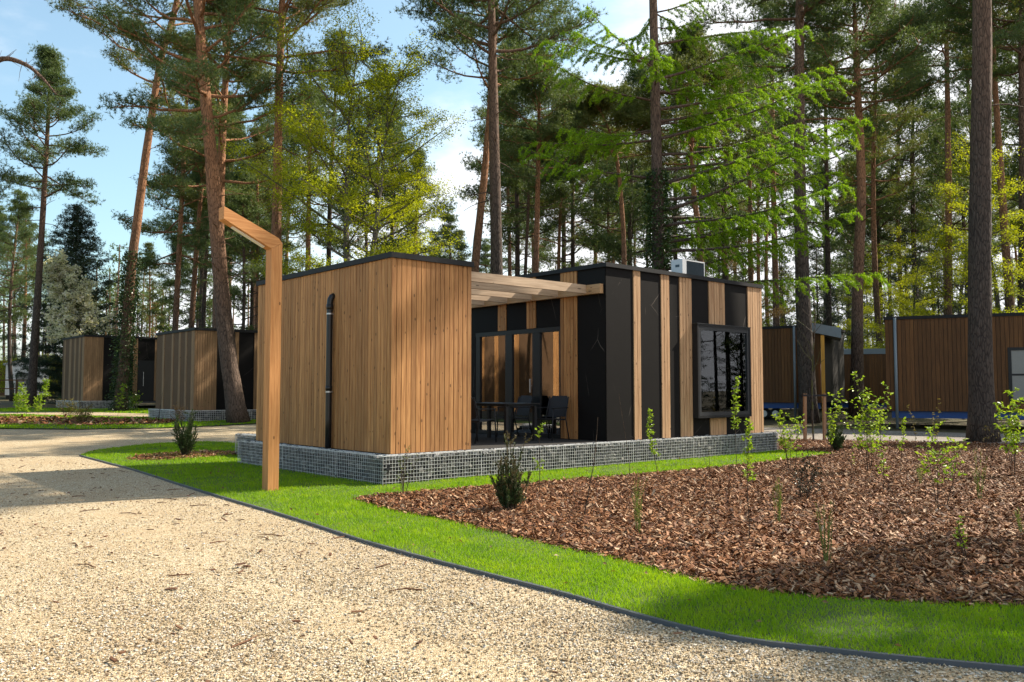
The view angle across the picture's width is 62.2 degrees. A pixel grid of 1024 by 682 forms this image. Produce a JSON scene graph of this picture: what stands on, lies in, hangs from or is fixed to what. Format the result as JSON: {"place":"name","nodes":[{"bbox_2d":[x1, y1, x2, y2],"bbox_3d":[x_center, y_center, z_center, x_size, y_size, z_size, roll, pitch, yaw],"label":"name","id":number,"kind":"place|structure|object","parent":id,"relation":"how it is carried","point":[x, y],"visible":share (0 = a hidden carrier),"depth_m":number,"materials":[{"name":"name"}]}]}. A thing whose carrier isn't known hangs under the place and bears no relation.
{"place":"outdoors","nodes":[
{"label":"outdoors","id":0,"kind":"place"},
{"bbox_2d":[9,408,147,413],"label":"back lawn","id":1,"kind":"structure","parent":0,"point":[93,411],"depth_m":43.08,"materials":[{"name":"plant"}]},
{"bbox_2d":[56,400,133,408],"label":"gabion wall","id":2,"kind":"structure","parent":1,"relation":"on","point":[96,404],"depth_m":46.76,"materials":[{"name":"stone"}]},
{"bbox_2d":[62,335,156,402],"bbox_3d":[-22.201,1.752,50.272,6.983,3.770,5.044,3,-4,-41],"label":"cabin","id":3,"kind":"object","parent":2,"relation":"on","point":[86,369],"visible":0.45,"depth_m":47.60,"materials":[{"name":"brown wood"}]},
{"bbox_2d":[137,360,153,400],"bbox_3d":[-20.971,2.273,48.631,0.857,2.300,0.063,3,-4,-41],"label":"door","id":4,"kind":"structure","parent":3,"relation":"in","point":[145,371],"depth_m":48.62,"materials":[{"name":"black metal"}]},
{"bbox_2d":[46,0,284,410],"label":"pine tree","id":5,"kind":"object","parent":1,"relation":"on","point":[127,298],"visible":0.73,"depth_m":44.15,"materials":[{"name":"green plant"}]},
{"bbox_2d":[0,413,255,428],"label":"lawn","id":6,"kind":"structure","parent":0,"point":[150,426],"depth_m":30.33,"materials":[{"name":"plant"}]},
{"bbox_2d":[91,0,310,422],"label":"pine tree","id":7,"kind":"object","parent":6,"relation":"on","point":[236,411],"visible":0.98,"depth_m":32.99,"materials":[{"name":"green plant"}]},
{"bbox_2d":[148,409,255,420],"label":"gabion wall","id":8,"kind":"structure","parent":6,"relation":"on","point":[206,415],"depth_m":34.23,"materials":[{"name":"stone"}]},
{"bbox_2d":[155,327,257,409],"bbox_3d":[-12.336,1.352,36.982,4.785,3.420,4.499,3,-4,-41],"label":"cabin","id":9,"kind":"object","parent":8,"relation":"on","point":[188,371],"visible":0.45,"depth_m":34.90,"materials":[{"name":"brown wood"}]},
{"bbox_2d":[140,0,395,240],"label":"pine tree","id":10,"kind":"object","parent":6,"relation":"on","point":[299,10],"visible":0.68,"depth_m":35.45,"materials":[{"name":"green plant"}]},
{"bbox_2d":[0,0,1018,360],"label":"sky","id":11,"kind":"structure","parent":0,"point":[23,23],"materials":[{"name":"blue"}]},
{"bbox_2d":[0,424,1023,681],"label":"gravel path","id":12,"kind":"structure","parent":0,"point":[16,446],"depth_m":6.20,"materials":[{"name":"beige gravel"}]},
{"bbox_2d":[0,456,709,681],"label":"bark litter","id":13,"kind":"object","parent":12,"relation":"on","point":[112,659],"visible":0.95,"depth_m":7.20,"materials":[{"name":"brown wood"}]},
{"bbox_2d":[79,455,1023,672],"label":"lawn edging","id":14,"kind":"object","parent":12,"relation":"on","point":[880,655],"visible":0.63,"depth_m":5.44,"materials":[{"name":"grey metal"}]},
{"bbox_2d":[0,396,1023,472],"bbox_3d":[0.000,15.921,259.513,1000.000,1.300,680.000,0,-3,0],"label":"ground","id":15,"kind":"structure","parent":0,"point":[952,425],"depth_m":33.47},
{"bbox_2d":[0,206,33,354],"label":"pine tree","id":16,"kind":"object","parent":15,"relation":"on","point":[6,290],"visible":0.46,"depth_m":70.34,"materials":[{"name":"green plant"}]},
{"bbox_2d":[0,188,45,400],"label":"pine tree","id":17,"kind":"object","parent":15,"relation":"on","point":[15,218],"visible":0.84,"depth_m":61.92,"materials":[{"name":"green plant"}]},
{"bbox_2d":[0,205,56,357],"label":"pine tree","id":18,"kind":"object","parent":15,"relation":"on","point":[28,221],"visible":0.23,"depth_m":84.29,"materials":[{"name":"green plant"}]},
{"bbox_2d":[0,41,108,405],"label":"pine tree","id":19,"kind":"object","parent":15,"relation":"on","point":[49,67],"visible":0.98,"depth_m":52.15,"materials":[{"name":"green plant"}]},
{"bbox_2d":[5,202,120,403],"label":"dark spruce","id":20,"kind":"object","parent":15,"relation":"on","point":[72,243],"visible":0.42,"depth_m":57.72,"materials":[{"name":"green plant"}]},
{"bbox_2d":[30,249,120,348],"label":"blossom tree","id":21,"kind":"object","parent":15,"relation":"on","point":[60,273],"visible":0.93,"depth_m":53.49,"materials":[{"name":"grey plant"}]},
{"bbox_2d":[0,414,175,424],"bbox_3d":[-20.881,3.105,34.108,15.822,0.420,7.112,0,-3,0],"label":"bark chips","id":22,"kind":"object","parent":15,"relation":"on","point":[39,419],"visible":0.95,"depth_m":33.05,"materials":[{"name":"brown wood"}]},
{"bbox_2d":[133,241,173,336],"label":"pine tree","id":23,"kind":"object","parent":15,"relation":"on","point":[148,246],"visible":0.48,"depth_m":92.52,"materials":[{"name":"green plant"}]},
{"bbox_2d":[111,30,234,330],"bbox_3d":[-20.619,-7.824,52.194,7.620,23.604,7.807,0,-3,0],"label":"pine tree","id":24,"kind":"object","parent":15,"relation":"on","point":[153,262],"visible":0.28,"depth_m":52.09,"materials":[{"name":"green plant"}]},
{"bbox_2d":[139,240,210,331],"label":"pine tree","id":25,"kind":"object","parent":15,"relation":"on","point":[170,283],"visible":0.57,"depth_m":66.21,"materials":[{"name":"green plant"}]},
{"bbox_2d":[160,210,232,328],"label":"pine tree","id":26,"kind":"object","parent":15,"relation":"on","point":[209,303],"visible":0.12,"depth_m":91.44,"materials":[{"name":"green plant"}]},
{"bbox_2d":[144,159,264,327],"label":"pine tree","id":27,"kind":"object","parent":15,"relation":"on","point":[197,178],"visible":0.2,"depth_m":58.11,"materials":[{"name":"green plant"}]},
{"bbox_2d":[152,63,270,327],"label":"pine tree","id":28,"kind":"object","parent":15,"relation":"on","point":[200,205],"visible":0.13,"depth_m":54.16,"materials":[{"name":"green plant"}]},
{"bbox_2d":[109,0,324,327],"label":"pine tree","id":29,"kind":"object","parent":15,"relation":"on","point":[165,182],"visible":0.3,"depth_m":41.39,"materials":[{"name":"green plant"}]},
{"bbox_2d":[157,89,282,282],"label":"pine tree","id":30,"kind":"object","parent":15,"relation":"on","point":[228,171],"visible":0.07,"depth_m":62.07,"materials":[{"name":"green plant"}]},
{"bbox_2d":[200,157,290,329],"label":"pine tree","id":31,"kind":"object","parent":15,"relation":"on","point":[257,209],"visible":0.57,"depth_m":48.05,"materials":[{"name":"green plant"}]},
{"bbox_2d":[225,125,301,329],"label":"pine tree","id":32,"kind":"object","parent":15,"relation":"on","point":[258,141],"visible":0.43,"depth_m":50.37,"materials":[{"name":"green plant"}]},
{"bbox_2d":[230,109,325,275],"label":"pine tree","id":33,"kind":"object","parent":15,"relation":"on","point":[286,230],"visible":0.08,"depth_m":64.53,"materials":[{"name":"green plant"}]},
{"bbox_2d":[262,47,371,269],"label":"pine tree","id":34,"kind":"object","parent":15,"relation":"on","point":[315,63],"visible":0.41,"depth_m":54.63,"materials":[{"name":"green plant"}]},
{"bbox_2d":[264,24,388,265],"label":"pine tree","id":35,"kind":"object","parent":15,"relation":"on","point":[330,217],"visible":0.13,"depth_m":60.34,"materials":[{"name":"green plant"}]},
{"bbox_2d":[217,3,469,274],"bbox_3d":[-5.957,-4.904,32.406,9.719,16.427,10.317,0,-3,0],"label":"broadleaf tree","id":36,"kind":"object","parent":15,"relation":"on","point":[386,78],"visible":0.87,"depth_m":32.27,"materials":[{"name":"green plant"}]},
{"bbox_2d":[312,58,441,258],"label":"pine tree","id":37,"kind":"object","parent":15,"relation":"on","point":[393,125],"visible":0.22,"depth_m":55.41,"materials":[{"name":"green plant"}]},
{"bbox_2d":[383,148,466,256],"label":"pine tree","id":38,"kind":"object","parent":15,"relation":"on","point":[439,211],"visible":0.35,"depth_m":56.38,"materials":[{"name":"green plant"}]},
{"bbox_2d":[432,206,471,260],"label":"pine tree","id":39,"kind":"object","parent":15,"relation":"on","point":[448,218],"visible":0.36,"depth_m":66.26,"materials":[{"name":"green plant"}]},
{"bbox_2d":[389,0,599,271],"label":"pine tree","id":40,"kind":"object","parent":15,"relation":"on","point":[502,81],"visible":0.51,"depth_m":38.16,"materials":[{"name":"green plant"}]},
{"bbox_2d":[405,0,608,274],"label":"pine tree","id":41,"kind":"object","parent":15,"relation":"on","point":[495,66],"visible":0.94,"depth_m":33.51,"materials":[{"name":"green plant"}]},
{"bbox_2d":[0,242,1017,360],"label":"distant wood","id":42,"kind":"object","parent":15,"relation":"on","point":[112,291],"visible":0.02,"depth_m":123.20,"materials":[{"name":"green plant"}]},
{"bbox_2d":[454,25,583,275],"bbox_3d":[0.730,-8.625,56.728,8.983,25.673,9.474,0,-3,-1],"label":"pine tree","id":43,"kind":"object","parent":15,"relation":"on","point":[516,228],"visible":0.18,"depth_m":56.27,"materials":[{"name":"green plant"}]},
{"bbox_2d":[472,115,591,273],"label":"pine tree","id":44,"kind":"object","parent":15,"relation":"on","point":[560,190],"visible":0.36,"depth_m":50.40,"materials":[{"name":"green plant"}]},
{"bbox_2d":[471,46,596,272],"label":"pine tree","id":45,"kind":"object","parent":15,"relation":"on","point":[536,97],"visible":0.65,"depth_m":43.00,"materials":[{"name":"green plant"}]},
{"bbox_2d":[510,106,608,268],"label":"pine tree","id":46,"kind":"object","parent":15,"relation":"on","point":[559,212],"visible":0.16,"depth_m":56.40,"materials":[{"name":"green plant"}]},
{"bbox_2d":[512,78,616,268],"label":"pine tree","id":47,"kind":"object","parent":15,"relation":"on","point":[563,257],"visible":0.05,"depth_m":75.30,"materials":[{"name":"green plant"}]},
{"bbox_2d":[513,66,633,266],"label":"pine tree","id":48,"kind":"object","parent":15,"relation":"on","point":[573,245],"visible":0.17,"depth_m":68.34,"materials":[{"name":"green plant"}]},
{"bbox_2d":[561,120,646,264],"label":"pine tree","id":49,"kind":"object","parent":15,"relation":"on","point":[580,193],"visible":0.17,"depth_m":66.88,"materials":[{"name":"green plant"}]},
{"bbox_2d":[541,71,676,264],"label":"pine tree","id":50,"kind":"object","parent":15,"relation":"on","point":[621,119],"visible":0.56,"depth_m":43.16,"materials":[{"name":"green plant"}]},
{"bbox_2d":[563,51,705,267],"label":"pine tree","id":51,"kind":"object","parent":15,"relation":"on","point":[631,165],"visible":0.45,"depth_m":53.55,"materials":[{"name":"green plant"}]},
{"bbox_2d":[609,70,751,260],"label":"pine tree","id":52,"kind":"object","parent":15,"relation":"on","point":[675,213],"visible":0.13,"depth_m":60.70,"materials":[{"name":"green plant"}]},
{"bbox_2d":[353,437,1023,606],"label":"mulch bed","id":53,"kind":"object","parent":15,"relation":"on","point":[871,597],"visible":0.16,"depth_m":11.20,"materials":[{"name":"brown wood"}]},
{"bbox_2d":[489,430,532,509],"bbox_3d":[-0.015,1.594,10.427,0.561,0.996,0.492,0,-3,0],"label":"yew bush","id":54,"kind":"object","parent":53,"relation":"on","point":[508,493],"visible":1,"depth_m":10.38,"materials":[{"name":"green plant"}]},
{"bbox_2d":[794,287,831,440],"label":"staked tree","id":55,"kind":"object","parent":53,"relation":"on","point":[805,411],"visible":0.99,"depth_m":23.81,"materials":[{"name":"green plant"}]},
{"bbox_2d":[828,371,893,471],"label":"sapling","id":56,"kind":"object","parent":53,"relation":"on","point":[864,416],"visible":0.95,"depth_m":15.21,"materials":[{"name":"green plant"}]},
{"bbox_2d":[915,420,969,508],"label":"sapling","id":57,"kind":"object","parent":53,"relation":"on","point":[939,456],"visible":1,"depth_m":10.45,"materials":[{"name":"green plant"}]},
{"bbox_2d":[992,387,1023,475],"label":"sapling","id":58,"kind":"object","parent":53,"relation":"on","point":[1015,439],"visible":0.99,"depth_m":14.45,"materials":[{"name":"green plant"}]},
{"bbox_2d":[606,21,773,276],"bbox_3d":[8.958,-6.264,42.458,7.586,19.684,8.157,-2,-4,37],"label":"pine tree","id":59,"kind":"object","parent":15,"relation":"on","point":[686,58],"visible":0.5,"depth_m":42.09,"materials":[{"name":"green plant"}]},
{"bbox_2d":[518,0,890,308],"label":"larch tree","id":60,"kind":"object","parent":15,"relation":"on","point":[657,182],"visible":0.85,"depth_m":27.80,"materials":[{"name":"green plant"}]},
{"bbox_2d":[665,31,792,279],"bbox_3d":[15.965,-9.404,62.655,9.012,27.740,10.065,3,-4,-39],"label":"pine tree","id":61,"kind":"object","parent":15,"relation":"on","point":[721,184],"visible":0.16,"depth_m":62.24,"materials":[{"name":"green plant"}]},
{"bbox_2d":[678,0,870,423],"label":"pine tree","id":62,"kind":"object","parent":15,"relation":"on","point":[804,364],"visible":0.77,"depth_m":33.41,"materials":[{"name":"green plant"}]},
{"bbox_2d":[719,0,850,325],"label":"pine tree","id":63,"kind":"object","parent":15,"relation":"on","point":[775,273],"visible":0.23,"depth_m":52.58,"materials":[{"name":"green plant"}]},
{"bbox_2d":[762,325,844,419],"bbox_3d":[11.805,1.421,36.749,4.140,3.870,4.150,-2,-4,34],"label":"mobile home","id":64,"kind":"object","parent":15,"relation":"on","point":[780,370],"visible":0.34,"depth_m":35.00,"materials":[{"name":"wood"}]},
{"bbox_2d":[780,156,852,324],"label":"pine tree","id":65,"kind":"object","parent":15,"relation":"on","point":[818,205],"visible":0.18,"depth_m":114.91,"materials":[{"name":"green plant"}]},
{"bbox_2d":[812,323,840,421],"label":"porch roof","id":66,"kind":"structure","parent":15,"relation":"on","point":[831,332],"depth_m":33.74,"materials":[{"name":"grey metal"}]},
{"bbox_2d":[809,243,845,346],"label":"young spruce","id":67,"kind":"object","parent":15,"relation":"on","point":[815,266],"visible":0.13,"depth_m":76.31,"materials":[{"name":"green plant"}]},
{"bbox_2d":[758,31,906,325],"bbox_3d":[22.456,-9.290,59.863,10.049,27.230,9.528,-1,-4,19],"label":"pine tree","id":68,"kind":"object","parent":15,"relation":"on","point":[846,225],"visible":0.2,"depth_m":59.99,"materials":[{"name":"green plant"}]},
{"bbox_2d":[713,0,971,419],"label":"pine tree","id":69,"kind":"object","parent":15,"relation":"on","point":[906,26],"visible":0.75,"depth_m":35.91,"materials":[{"name":"green plant"}]},
{"bbox_2d":[817,151,901,315],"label":"pine tree","id":70,"kind":"object","parent":15,"relation":"on","point":[835,263],"visible":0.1,"depth_m":94.26,"materials":[{"name":"green plant"}]},
{"bbox_2d":[841,348,886,407],"bbox_3d":[18.413,2.013,45.406,4.434,3.010,4.080,-1,-3,13],"label":"mobile home","id":71,"kind":"object","parent":15,"relation":"on","point":[875,368],"visible":0.13,"depth_m":43.37,"materials":[{"name":"brown wood"}]},
{"bbox_2d":[822,103,934,334],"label":"pine tree","id":72,"kind":"object","parent":15,"relation":"on","point":[880,217],"visible":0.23,"depth_m":64.55,"materials":[{"name":"green plant"}]},
{"bbox_2d":[833,225,924,348],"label":"young beech","id":73,"kind":"object","parent":15,"relation":"on","point":[869,286],"visible":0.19,"depth_m":52.22,"materials":[{"name":"green plant"}]},
{"bbox_2d":[825,0,936,348],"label":"pine tree","id":74,"kind":"object","parent":15,"relation":"on","point":[873,145],"visible":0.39,"depth_m":50.53,"materials":[{"name":"green plant"}]},
{"bbox_2d":[832,69,965,315],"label":"pine tree","id":75,"kind":"object","parent":15,"relation":"on","point":[909,206],"visible":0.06,"depth_m":68.50,"materials":[{"name":"green plant"}]},
{"bbox_2d":[880,225,935,344],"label":"young spruce","id":76,"kind":"object","parent":15,"relation":"on","point":[904,289],"visible":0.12,"depth_m":58.31,"materials":[{"name":"green plant"}]},
{"bbox_2d":[863,208,963,348],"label":"young beech","id":77,"kind":"object","parent":15,"relation":"on","point":[915,276],"visible":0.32,"depth_m":47.62,"materials":[{"name":"green plant"}]},
{"bbox_2d":[832,42,996,309],"bbox_3d":[29.395,-9.127,63.259,10.049,27.230,9.528,2,-4,-28],"label":"pine tree","id":78,"kind":"object","parent":15,"relation":"on","point":[913,224],"visible":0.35,"depth_m":62.37,"materials":[{"name":"green plant"}]},
{"bbox_2d":[860,0,1012,314],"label":"pine tree","id":79,"kind":"object","parent":15,"relation":"on","point":[948,215],"visible":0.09,"depth_m":46.59,"materials":[{"name":"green plant"}]},
{"bbox_2d":[864,132,1017,348],"bbox_3d":[23.493,-3.517,45.489,8.430,14.633,7.557,2,-4,-36],"label":"young beech","id":80,"kind":"object","parent":15,"relation":"on","point":[924,312],"visible":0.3,"depth_m":44.87,"materials":[{"name":"green plant"}]},
{"bbox_2d":[891,100,1015,313],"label":"pine tree","id":81,"kind":"object","parent":15,"relation":"on","point":[963,224],"visible":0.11,"depth_m":67.87,"materials":[{"name":"green plant"}]},
{"bbox_2d":[883,312,1023,428],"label":"mobile home","id":82,"kind":"object","parent":15,"relation":"on","point":[926,362],"visible":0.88,"depth_m":28.88,"materials":[{"name":"wood"}]},
{"bbox_2d":[1007,347,1023,401],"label":"window","id":83,"kind":"structure","parent":82,"relation":"in","point":[1015,354],"depth_m":27.93,"materials":[{"name":"grey glass"}]},
{"bbox_2d":[901,0,1023,312],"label":"pine tree","id":84,"kind":"object","parent":15,"relation":"on","point":[1006,255],"visible":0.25,"depth_m":40.42,"materials":[{"name":"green plant"}]},
{"bbox_2d":[907,17,1018,269],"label":"pine tree","id":85,"kind":"object","parent":15,"relation":"on","point":[964,102],"visible":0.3,"depth_m":58.98,"materials":[{"name":"green plant"}]},
{"bbox_2d":[923,3,1018,286],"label":"pine tree","id":86,"kind":"object","parent":15,"relation":"on","point":[1013,79],"visible":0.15,"depth_m":51.20,"materials":[{"name":"green plant"}]},
{"bbox_2d":[927,0,1023,311],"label":"pine tree","id":87,"kind":"object","parent":15,"relation":"on","point":[1005,35],"visible":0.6,"depth_m":36.64,"materials":[{"name":"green plant"}]},
{"bbox_2d":[932,127,1023,312],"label":"young beech","id":88,"kind":"object","parent":15,"relation":"on","point":[960,262],"visible":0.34,"depth_m":37.25,"materials":[{"name":"green plant"}]},
{"bbox_2d":[959,148,1023,312],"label":"young beech","id":89,"kind":"object","parent":15,"relation":"on","point":[1021,274],"visible":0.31,"depth_m":34.08,"materials":[{"name":"green plant"}]},
{"bbox_2d":[965,0,1023,441],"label":"pine tree","id":90,"kind":"object","parent":15,"relation":"on","point":[981,406],"visible":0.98,"depth_m":23.91,"materials":[{"name":"brown plant"}]},
{"bbox_2d":[992,94,1018,241],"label":"pine tree","id":91,"kind":"object","parent":15,"relation":"on","point":[1009,111],"visible":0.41,"depth_m":46.28,"materials":[{"name":"green plant"}]},
{"bbox_2d":[81,441,1023,665],"bbox_3d":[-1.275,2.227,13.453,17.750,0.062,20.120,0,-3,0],"label":"lawn","id":92,"kind":"structure","parent":0,"point":[850,629],"depth_m":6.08,"materials":[{"name":"plant"}]},
{"bbox_2d":[131,451,231,459],"bbox_3d":[-7.454,2.577,19.123,1.874,0.008,2.653,-2,-4,31],"label":"mulch ring","id":93,"kind":"object","parent":92,"relation":"on","point":[169,453],"visible":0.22,"depth_m":18.57,"materials":[{"name":"brown wood"}]},
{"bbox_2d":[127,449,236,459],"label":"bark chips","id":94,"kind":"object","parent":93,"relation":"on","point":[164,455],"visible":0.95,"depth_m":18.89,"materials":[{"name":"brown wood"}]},
{"bbox_2d":[171,409,199,454],"bbox_3d":[-7.303,2.047,18.964,0.595,1.082,0.704,0,-3,0],"label":"yew bush","id":95,"kind":"object","parent":93,"relation":"on","point":[185,444],"visible":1,"depth_m":18.91,"materials":[{"name":"green plant"}]},
{"bbox_2d":[219,206,281,490],"bbox_3d":[-3.846,0.152,12.410,0.905,4.135,0.190,3,-4,-41],"label":"lamp post","id":96,"kind":"object","parent":92,"relation":"on","point":[269,243],"visible":0.92,"depth_m":12.55,"materials":[{"name":"brown wood"}]},
{"bbox_2d":[238,431,777,484],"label":"gabion wall","id":97,"kind":"structure","parent":92,"relation":"on","point":[375,468],"depth_m":15.39,"materials":[{"name":"stone"}]},
{"bbox_2d":[256,251,763,454],"bbox_3d":[-0.219,0.501,19.714,10.872,3.886,7.204,3,-4,-41],"label":"cabin","id":98,"kind":"object","parent":97,"relation":"on","point":[389,353],"visible":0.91,"depth_m":17.21,"materials":[{"name":"brown wood"}]},
{"bbox_2d":[476,402,539,441],"bbox_3d":[-0.303,1.651,17.458,0.900,0.755,1.600,3,-4,-41],"label":"patio table","id":99,"kind":"object","parent":98,"relation":"on","point":[506,417],"visible":0.72,"depth_m":17.12,"materials":[{"name":"metal"}]},
{"bbox_2d":[475,327,560,437],"bbox_3d":[0.109,0.935,19.072,0.130,2.365,2.893,3,-4,-41],"label":"glass door","id":100,"kind":"structure","parent":98,"relation":"in","point":[512,364],"depth_m":19.05,"materials":[{"name":"glass"}]},
{"bbox_2d":[531,396,569,440],"bbox_3d":[0.802,1.583,17.509,0.565,0.904,0.631,-3,-4,40],"label":"armchair","id":101,"kind":"object","parent":98,"relation":"on","point":[557,406],"visible":0.89,"depth_m":17.64,"materials":[{"name":"metal"}]},
{"bbox_2d":[692,323,751,417],"bbox_3d":[4.830,0.691,19.455,2.089,2.106,0.174,3,-4,-41],"label":"box window","id":102,"kind":"structure","parent":98,"relation":"in","point":[721,354],"depth_m":19.34,"materials":[{"name":"grey metal"}]},
{"bbox_2d":[764,427,1023,443],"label":"road","id":103,"kind":"structure","parent":0,"point":[910,435],"depth_m":26.10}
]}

